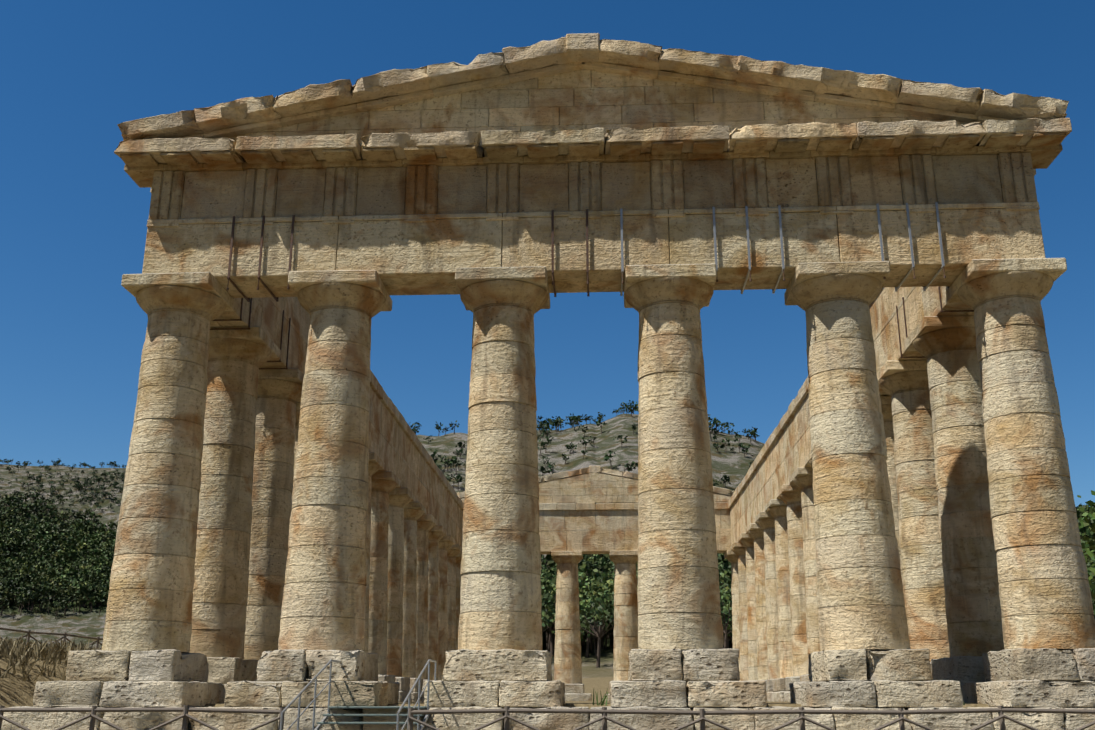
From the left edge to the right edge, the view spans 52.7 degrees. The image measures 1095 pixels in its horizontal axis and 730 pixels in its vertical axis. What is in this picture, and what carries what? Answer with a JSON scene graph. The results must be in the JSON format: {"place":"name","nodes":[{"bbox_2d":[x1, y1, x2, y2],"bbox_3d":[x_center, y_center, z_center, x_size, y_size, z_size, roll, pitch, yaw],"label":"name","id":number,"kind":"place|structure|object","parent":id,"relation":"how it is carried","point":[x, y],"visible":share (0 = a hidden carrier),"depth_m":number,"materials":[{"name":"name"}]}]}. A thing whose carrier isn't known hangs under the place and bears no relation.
{"place":"outdoors","nodes":[
{"label":"outdoors","id":0,"kind":"place"},
{"bbox_2d":[0,414,1087,721],"bbox_3d":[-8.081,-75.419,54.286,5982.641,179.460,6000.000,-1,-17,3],"label":"terrain","id":1,"kind":"structure","parent":0,"point":[90,622],"depth_m":375.26,"materials":[{"name":"beige soil"}]},
{"bbox_2d":[317,706,429,723],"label":"stair treads","id":2,"kind":"object","parent":1,"relation":"on","point":[369,715],"visible":0.75,"depth_m":23.65,"materials":[{"name":"metal"}]},
{"bbox_2d":[0,400,1094,705],"bbox_3d":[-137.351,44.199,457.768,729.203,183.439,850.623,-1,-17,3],"label":"foliage","id":3,"kind":"object","parent":1,"relation":"on","point":[18,574],"visible":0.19,"depth_m":567.98,"materials":[{"name":"green plant"}]},
{"bbox_2d":[0,627,1094,729],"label":"wood fence","id":4,"kind":"object","parent":1,"relation":"on","point":[605,711],"visible":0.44,"depth_m":20.97,"materials":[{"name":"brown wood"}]},
{"bbox_2d":[0,407,1094,666],"bbox_3d":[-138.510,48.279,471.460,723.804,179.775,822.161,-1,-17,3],"label":"tree trunks","id":5,"kind":"object","parent":1,"relation":"on","point":[594,643],"visible":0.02,"depth_m":328.97,"materials":[{"name":"plant"}]},
{"bbox_2d":[1,648,1094,729],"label":"stone base","id":6,"kind":"object","parent":1,"relation":"on","point":[846,679],"visible":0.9,"depth_m":24.81,"materials":[{"name":"stone"}]},
{"bbox_2d":[280,202,944,729],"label":"metal bars","id":7,"kind":"object","parent":1,"relation":"on","point":[408,698],"visible":0.65,"depth_m":28.18,"materials":[{"name":"metal"}]},
{"bbox_2d":[378,662,932,701],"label":"floor","id":8,"kind":"structure","parent":1,"relation":"on","point":[777,689],"depth_m":58.58,"materials":[{"name":"stone"}]},
{"bbox_2d":[101,271,1094,683],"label":"columns","id":9,"kind":"structure","parent":8,"relation":"on","point":[933,509],"depth_m":27.90,"materials":[{"name":"beige stone"}]},
{"bbox_2d":[210,209,973,369],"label":"metal straps","id":10,"kind":"object","parent":9,"relation":"attached to","point":[291,248],"visible":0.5,"depth_m":29.25,"materials":[{"name":"metal"}]},
{"bbox_2d":[120,33,1066,558],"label":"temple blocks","id":11,"kind":"structure","parent":9,"relation":"on","point":[386,223],"depth_m":29.30,"materials":[{"name":"beige stone"}]},
{"bbox_2d":[114,37,1071,498],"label":"cornice","id":12,"kind":"structure","parent":11,"relation":"on","point":[1026,115],"depth_m":29.22,"materials":[{"name":"beige stone"}]},
{"bbox_2d":[0,0,1094,506],"label":"sky","id":13,"kind":"structure","parent":0,"point":[73,222],"materials":[{"name":"blue"}]}
]}

